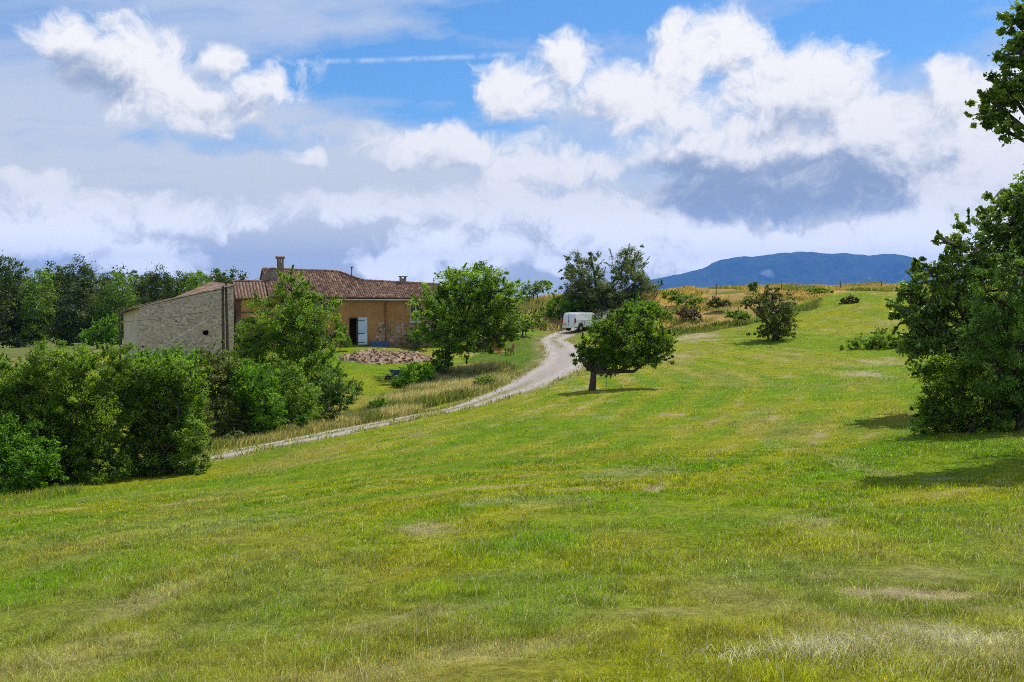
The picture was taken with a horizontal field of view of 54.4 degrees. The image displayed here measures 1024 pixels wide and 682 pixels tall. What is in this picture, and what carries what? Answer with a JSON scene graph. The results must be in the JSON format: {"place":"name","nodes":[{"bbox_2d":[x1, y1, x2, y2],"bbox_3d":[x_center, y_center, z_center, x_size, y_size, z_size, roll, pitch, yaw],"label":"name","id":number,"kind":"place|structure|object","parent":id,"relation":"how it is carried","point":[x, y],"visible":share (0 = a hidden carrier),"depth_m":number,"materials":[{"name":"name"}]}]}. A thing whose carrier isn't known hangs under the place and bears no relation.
{"place":"outdoors","nodes":[
{"label":"outdoors","id":0,"kind":"place"},
{"bbox_2d":[0,483,86,507],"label":"edge grass","id":1,"kind":"structure","parent":0,"point":[51,492],"depth_m":28.41,"materials":[{"name":"green plant"}]},
{"bbox_2d":[200,401,425,450],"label":"verge grass","id":2,"kind":"structure","parent":0,"point":[272,434],"depth_m":50.64,"materials":[{"name":"plant"}]},
{"bbox_2d":[113,310,615,462],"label":"gravel road","id":3,"kind":"structure","parent":0,"point":[550,369],"depth_m":66.41,"materials":[{"name":"grey gravel"}]},
{"bbox_2d":[562,312,598,330],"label":"van","id":4,"kind":"object","parent":3,"relation":"on","point":[579,321],"visible":0.69,"depth_m":110.68,"materials":[{"name":"white metal"}]},
{"bbox_2d":[334,359,520,425],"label":"tall grass","id":5,"kind":"structure","parent":0,"point":[455,386],"depth_m":64.09,"materials":[{"name":"plant"}]},
{"bbox_2d":[0,284,1023,681],"bbox_3d":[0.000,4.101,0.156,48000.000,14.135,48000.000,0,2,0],"label":"ground","id":6,"kind":"structure","parent":0,"point":[826,326],"depth_m":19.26,"materials":[{"name":"green plant"}]},
{"bbox_2d":[0,354,13,361],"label":"field bush","id":7,"kind":"object","parent":6,"relation":"on","point":[8,358],"visible":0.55,"depth_m":98.75,"materials":[{"name":"green plant"}]},
{"bbox_2d":[0,250,26,347],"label":"woodland tree","id":8,"kind":"object","parent":6,"relation":"on","point":[8,319],"visible":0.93,"depth_m":178.25,"materials":[{"name":"green plant"}]},
{"bbox_2d":[0,256,52,347],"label":"woodland tree","id":9,"kind":"object","parent":6,"relation":"on","point":[24,279],"visible":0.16,"depth_m":184.41,"materials":[{"name":"green plant"}]},
{"bbox_2d":[0,411,68,495],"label":"leafy bush","id":10,"kind":"object","parent":6,"relation":"on","point":[20,456],"visible":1,"depth_m":33.72,"materials":[{"name":"green plant"}]},
{"bbox_2d":[7,268,64,346],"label":"woodland tree","id":11,"kind":"object","parent":6,"relation":"on","point":[32,307],"visible":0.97,"depth_m":180.38,"materials":[{"name":"green plant"}]},
{"bbox_2d":[38,261,89,345],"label":"woodland tree","id":12,"kind":"object","parent":6,"relation":"on","point":[55,279],"visible":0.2,"depth_m":188.34,"materials":[{"name":"green plant"}]},
{"bbox_2d":[0,338,139,486],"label":"leafy bush","id":13,"kind":"object","parent":6,"relation":"on","point":[69,389],"visible":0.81,"depth_m":36.28,"materials":[{"name":"green plant"}]},
{"bbox_2d":[41,253,104,345],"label":"woodland tree","id":14,"kind":"object","parent":6,"relation":"on","point":[71,322],"visible":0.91,"depth_m":178.40,"materials":[{"name":"green plant"}]},
{"bbox_2d":[76,271,115,344],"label":"woodland tree","id":15,"kind":"object","parent":6,"relation":"on","point":[102,282],"visible":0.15,"depth_m":187.16,"materials":[{"name":"green plant"}]},
{"bbox_2d":[75,312,123,348],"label":"field bush","id":16,"kind":"object","parent":6,"relation":"on","point":[112,331],"visible":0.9,"depth_m":117.32,"materials":[{"name":"green plant"}]},
{"bbox_2d":[92,309,120,362],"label":"wooden post","id":17,"kind":"object","parent":6,"relation":"on","point":[119,313],"visible":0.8,"depth_m":80.25,"materials":[{"name":"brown wood"}]},
{"bbox_2d":[83,269,142,344],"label":"woodland tree","id":18,"kind":"object","parent":6,"relation":"on","point":[117,301],"visible":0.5,"depth_m":180.62,"materials":[{"name":"green plant"}]},
{"bbox_2d":[0,263,249,347],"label":"woodland","id":19,"kind":"object","parent":6,"relation":"on","point":[240,277],"visible":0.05,"depth_m":202.54,"materials":[{"name":"green plant"}]},
{"bbox_2d":[126,271,157,304],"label":"woodland tree","id":20,"kind":"object","parent":6,"relation":"on","point":[139,286],"visible":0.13,"depth_m":191.33,"materials":[{"name":"green plant"}]},
{"bbox_2d":[94,346,219,477],"bbox_3d":[-13.898,2.933,38.870,6.077,5.369,4.102,2,3,43],"label":"leafy bush","id":21,"kind":"object","parent":6,"relation":"on","point":[166,387],"visible":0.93,"depth_m":37.86,"materials":[{"name":"green plant"}]},
{"bbox_2d":[138,262,179,303],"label":"woodland tree","id":22,"kind":"object","parent":6,"relation":"on","point":[160,293],"visible":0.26,"depth_m":183.01,"materials":[{"name":"green plant"}]},
{"bbox_2d":[121,343,220,426],"bbox_3d":[-17.831,2.619,52.007,5.601,5.142,4.283,0,2,0],"label":"leafy bush","id":23,"kind":"object","parent":6,"relation":"on","point":[173,350],"visible":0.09,"depth_m":51.76,"materials":[{"name":"green plant"}]},
{"bbox_2d":[118,281,234,358],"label":"stone barn","id":24,"kind":"structure","parent":6,"relation":"on","point":[156,332],"depth_m":83.29,"materials":[{"name":"stone"}]},
{"bbox_2d":[162,270,191,297],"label":"woodland tree","id":25,"kind":"object","parent":6,"relation":"on","point":[178,272],"visible":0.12,"depth_m":192.47,"materials":[{"name":"green plant"}]},
{"bbox_2d":[177,269,211,295],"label":"woodland tree","id":26,"kind":"object","parent":6,"relation":"on","point":[194,280],"visible":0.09,"depth_m":185.25,"materials":[{"name":"green plant"}]},
{"bbox_2d":[189,398,215,440],"bbox_3d":[-14.969,3.935,47.429,1.960,2.745,1.841,0,2,0],"label":"leafy bush","id":27,"kind":"object","parent":6,"relation":"on","point":[208,414],"visible":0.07,"depth_m":47.52,"materials":[{"name":"green plant"}]},
{"bbox_2d":[208,268,236,283],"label":"woodland tree","id":28,"kind":"object","parent":6,"relation":"on","point":[220,278],"visible":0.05,"depth_m":191.06,"materials":[{"name":"green plant"}]},
{"bbox_2d":[221,283,228,360],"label":"utility pole","id":29,"kind":"object","parent":6,"relation":"on","point":[227,325],"visible":0.83,"depth_m":79.47,"materials":[{"name":"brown wood"}]},
{"bbox_2d":[191,342,260,437],"bbox_3d":[-15.136,2.588,52.186,4.360,5.159,4.380,0,2,0],"label":"hedge bush","id":30,"kind":"object","parent":6,"relation":"on","point":[226,425],"visible":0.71,"depth_m":51.36,"materials":[{"name":"green plant"}]},
{"bbox_2d":[223,427,246,439],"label":"weed tuft","id":31,"kind":"object","parent":6,"relation":"on","point":[238,433],"visible":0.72,"depth_m":48.58,"materials":[{"name":"green plant"}]},
{"bbox_2d":[217,352,288,434],"bbox_3d":[-13.717,2.824,51.885,3.977,4.600,3.634,0,2,0],"label":"hedge bush","id":32,"kind":"object","parent":6,"relation":"on","point":[256,386],"visible":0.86,"depth_m":51.50,"materials":[{"name":"green plant"}]},
{"bbox_2d":[220,264,345,405],"bbox_3d":[-13.632,-0.170,60.572,7.865,9.061,6.038,1,2,22],"label":"hedge tree","id":33,"kind":"object","parent":6,"relation":"on","point":[295,323],"visible":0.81,"depth_m":60.02,"materials":[{"name":"green plant"}]},
{"bbox_2d":[263,347,327,423],"bbox_3d":[-12.095,2.600,55.016,3.623,4.501,3.810,0,2,0],"label":"hedge bush","id":34,"kind":"object","parent":6,"relation":"on","point":[292,383],"visible":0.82,"depth_m":54.70,"materials":[{"name":"green plant"}]},
{"bbox_2d":[294,413,312,426],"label":"weed tuft","id":35,"kind":"object","parent":6,"relation":"on","point":[302,418],"visible":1,"depth_m":51.08,"materials":[{"name":"green plant"}]},
{"bbox_2d":[318,403,341,419],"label":"weed tuft","id":36,"kind":"object","parent":6,"relation":"on","point":[330,414],"visible":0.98,"depth_m":54.26,"materials":[{"name":"green plant"}]},
{"bbox_2d":[232,256,441,351],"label":"farmhouse","id":37,"kind":"object","parent":6,"relation":"on","point":[371,310],"visible":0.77,"depth_m":90.70,"materials":[{"name":"stone"}]},
{"bbox_2d":[358,317,366,344],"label":"door leaf","id":38,"kind":"structure","parent":37,"relation":"in","point":[362,321],"depth_m":90.12,"materials":[{"name":"blue paint"}]},
{"bbox_2d":[409,302,421,322],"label":"window","id":39,"kind":"structure","parent":37,"relation":"in","point":[417,307],"depth_m":91.90,"materials":[{"name":"white paint"}]},
{"bbox_2d":[314,360,360,413],"bbox_3d":[-10.382,2.876,58.197,3.065,3.527,2.710,0,2,0],"label":"hedge bush","id":40,"kind":"object","parent":6,"relation":"on","point":[334,394],"visible":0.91,"depth_m":58.00,"materials":[{"name":"green plant"}]},
{"bbox_2d":[332,316,351,347],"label":"bush","id":41,"kind":"object","parent":6,"relation":"on","point":[346,344],"visible":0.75,"depth_m":85.75,"materials":[{"name":"green plant"}]},
{"bbox_2d":[348,379,364,399],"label":"weed tuft","id":42,"kind":"object","parent":6,"relation":"on","point":[360,382],"visible":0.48,"depth_m":64.20,"materials":[{"name":"plant"}]},
{"bbox_2d":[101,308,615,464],"bbox_3d":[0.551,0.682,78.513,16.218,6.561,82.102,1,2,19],"label":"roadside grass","id":43,"kind":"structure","parent":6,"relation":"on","point":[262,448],"depth_m":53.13,"materials":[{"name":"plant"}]},
{"bbox_2d":[367,397,387,408],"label":"weed tuft","id":44,"kind":"object","parent":6,"relation":"on","point":[380,402],"visible":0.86,"depth_m":58.17,"materials":[{"name":"green plant"}]},
{"bbox_2d":[369,341,388,346],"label":"blue trough","id":45,"kind":"object","parent":6,"relation":"on","point":[382,344],"visible":0.86,"depth_m":90.07,"materials":[{"name":"paint"}]},
{"bbox_2d":[333,348,432,364],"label":"rubble heap","id":46,"kind":"object","parent":6,"relation":"on","point":[375,356],"visible":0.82,"depth_m":81.19,"materials":[{"name":"stone"}]},
{"bbox_2d":[385,369,401,379],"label":"wheelbarrow","id":47,"kind":"object","parent":6,"relation":"on","point":[395,372],"visible":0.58,"depth_m":72.34,"materials":[{"name":"metal"}]},
{"bbox_2d":[390,360,437,387],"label":"weed clump","id":48,"kind":"object","parent":6,"relation":"on","point":[406,378],"visible":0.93,"depth_m":69.64,"materials":[{"name":"green plant"}]},
{"bbox_2d":[404,324,430,348],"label":"bush","id":49,"kind":"object","parent":6,"relation":"on","point":[418,338],"visible":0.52,"depth_m":90.01,"materials":[{"name":"green plant"}]},
{"bbox_2d":[429,347,454,375],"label":"dark bush","id":50,"kind":"object","parent":6,"relation":"on","point":[438,361],"visible":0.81,"depth_m":72.61,"materials":[{"name":"green plant"}]},
{"bbox_2d":[406,260,529,363],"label":"wind swept tree","id":51,"kind":"object","parent":6,"relation":"on","point":[444,313],"visible":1,"depth_m":73.15,"materials":[{"name":"green plant"}]},
{"bbox_2d":[473,375,496,384],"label":"weed tuft","id":52,"kind":"object","parent":6,"relation":"on","point":[488,378],"visible":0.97,"depth_m":65.68,"materials":[{"name":"green plant"}]},
{"bbox_2d":[505,343,514,354],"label":"garden chair","id":53,"kind":"object","parent":6,"relation":"on","point":[513,345],"visible":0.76,"depth_m":88.65,"materials":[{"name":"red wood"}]},
{"bbox_2d":[512,310,534,335],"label":"sapling","id":54,"kind":"object","parent":6,"relation":"on","point":[525,328],"visible":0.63,"depth_m":101.73,"materials":[{"name":"green plant"}]},
{"bbox_2d":[519,277,552,300],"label":"sapling","id":55,"kind":"object","parent":6,"relation":"on","point":[536,288],"visible":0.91,"depth_m":126.96,"materials":[{"name":"green plant"}]},
{"bbox_2d":[523,308,548,330],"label":"hedge bush","id":56,"kind":"object","parent":6,"relation":"on","point":[538,321],"visible":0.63,"depth_m":111.97,"materials":[{"name":"green plant"}]},
{"bbox_2d":[457,290,629,331],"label":"slope grass","id":57,"kind":"structure","parent":6,"relation":"on","point":[541,300],"depth_m":119.90,"materials":[{"name":"green plant"}]},
{"bbox_2d":[538,289,597,320],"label":"hedge bush","id":58,"kind":"object","parent":6,"relation":"on","point":[550,311],"visible":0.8,"depth_m":116.87,"materials":[{"name":"green plant"}]},
{"bbox_2d":[597,368,618,378],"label":"weed tuft","id":59,"kind":"object","parent":6,"relation":"on","point":[611,374],"visible":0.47,"depth_m":55.44,"materials":[{"name":"green plant"}]},
{"bbox_2d":[558,244,659,313],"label":"willow tree","id":60,"kind":"object","parent":6,"relation":"on","point":[602,293],"visible":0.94,"depth_m":117.72,"materials":[{"name":"green plant"}]},
{"bbox_2d":[568,303,678,390],"bbox_3d":[5.673,0.434,49.887,5.665,4.675,3.529,0,2,0],"label":"apple tree","id":61,"kind":"object","parent":6,"relation":"on","point":[633,344],"visible":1,"depth_m":49.61,"materials":[{"name":"green plant"}]},
{"bbox_2d":[614,292,663,325],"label":"hedge bush","id":62,"kind":"object","parent":6,"relation":"on","point":[632,304],"visible":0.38,"depth_m":104.23,"materials":[{"name":"green plant"}]},
{"bbox_2d":[652,279,663,300],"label":"odd sapling","id":63,"kind":"object","parent":6,"relation":"on","point":[661,284],"visible":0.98,"depth_m":109.73,"materials":[{"name":"green plant"}]},
{"bbox_2d":[650,301,674,328],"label":"shrub","id":64,"kind":"object","parent":6,"relation":"on","point":[666,315],"visible":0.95,"depth_m":95.78,"materials":[{"name":"green plant"}]},
{"bbox_2d":[661,289,685,304],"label":"shrub","id":65,"kind":"object","parent":6,"relation":"on","point":[668,293],"visible":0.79,"depth_m":107.43,"materials":[{"name":"green plant"}]},
{"bbox_2d":[675,303,701,319],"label":"shrub","id":66,"kind":"object","parent":6,"relation":"on","point":[693,313],"visible":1,"depth_m":97.02,"materials":[{"name":"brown plant"}]},
{"bbox_2d":[674,294,702,305],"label":"shrub","id":67,"kind":"object","parent":6,"relation":"on","point":[684,298],"visible":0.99,"depth_m":103.05,"materials":[{"name":"green plant"}]},
{"bbox_2d":[705,296,731,311],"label":"shrub","id":68,"kind":"object","parent":6,"relation":"on","point":[720,303],"visible":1,"depth_m":100.63,"materials":[{"name":"green plant"}]},
{"bbox_2d":[724,307,751,320],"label":"shrub","id":69,"kind":"object","parent":6,"relation":"on","point":[733,314],"visible":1,"depth_m":93.24,"materials":[{"name":"green plant"}]},
{"bbox_2d":[667,297,822,336],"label":"bank grass","id":70,"kind":"structure","parent":6,"relation":"on","point":[727,322],"depth_m":93.40,"materials":[{"name":"green plant"}]},
{"bbox_2d":[747,282,757,295],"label":"sprout","id":71,"kind":"object","parent":6,"relation":"on","point":[751,286],"visible":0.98,"depth_m":107.58,"materials":[{"name":"green plant"}]},
{"bbox_2d":[740,285,799,341],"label":"thorn tree","id":72,"kind":"object","parent":6,"relation":"on","point":[783,309],"visible":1,"depth_m":79.41,"materials":[{"name":"green plant"}]},
{"bbox_2d":[639,281,994,328],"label":"ridge grass","id":73,"kind":"structure","parent":6,"relation":"on","point":[859,286],"depth_m":112.57,"materials":[{"name":"plant"}]},
{"bbox_2d":[716,278,921,294],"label":"wire fence","id":74,"kind":"object","parent":6,"relation":"on","point":[819,281],"visible":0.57,"depth_m":115.11,"materials":[{"name":"brown wood"}]},
{"bbox_2d":[806,286,833,293],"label":"shrub","id":75,"kind":"object","parent":6,"relation":"on","point":[814,290],"visible":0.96,"depth_m":109.00,"materials":[{"name":"green plant"}]},
{"bbox_2d":[837,294,859,303],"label":"shrub","id":76,"kind":"object","parent":6,"relation":"on","point":[849,298],"visible":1,"depth_m":97.39,"materials":[{"name":"green plant"}]},
{"bbox_2d":[839,326,901,349],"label":"shrub","id":77,"kind":"object","parent":6,"relation":"on","point":[880,342],"visible":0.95,"depth_m":71.79,"materials":[{"name":"green plant"}]},
{"bbox_2d":[883,170,1023,411],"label":"oak tree","id":78,"kind":"object","parent":6,"relation":"on","point":[929,327],"visible":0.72,"depth_m":28.77,"materials":[{"name":"green plant"}]},
{"bbox_2d":[906,345,1012,434],"bbox_3d":[10.708,1.308,24.243,2.509,2.473,1.860,0,2,0],"label":"leafy bush","id":79,"kind":"object","parent":6,"relation":"on","point":[948,412],"visible":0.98,"depth_m":23.84,"materials":[{"name":"green plant"}]},
{"bbox_2d":[953,239,1023,430],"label":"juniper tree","id":80,"kind":"object","parent":6,"relation":"on","point":[1006,384],"visible":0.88,"depth_m":23.53,"materials":[{"name":"green plant"}]},
{"bbox_2d":[963,0,1023,164],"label":"overhanging oak","id":81,"kind":"object","parent":6,"relation":"on","point":[998,97],"visible":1,"depth_m":18.80,"materials":[{"name":"green plant"}]},
{"bbox_2d":[0,486,1023,681],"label":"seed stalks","id":82,"kind":"object","parent":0,"point":[569,571],"visible":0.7,"depth_m":9.18,"materials":[{"name":"green plant"}]},
{"bbox_2d":[0,0,1023,296],"label":"sky","id":83,"kind":"structure","parent":0,"point":[387,140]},
{"bbox_2d":[631,252,962,289],"bbox_3d":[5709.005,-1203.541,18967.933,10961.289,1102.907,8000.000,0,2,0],"label":"mountain","id":84,"kind":"structure","parent":0,"point":[811,268],"depth_m":18882.03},
{"bbox_2d":[660,617,1023,676],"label":"dead grass","id":85,"kind":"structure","parent":0,"point":[851,640],"depth_m":5.10,"materials":[{"name":"beige plant"}]}
]}

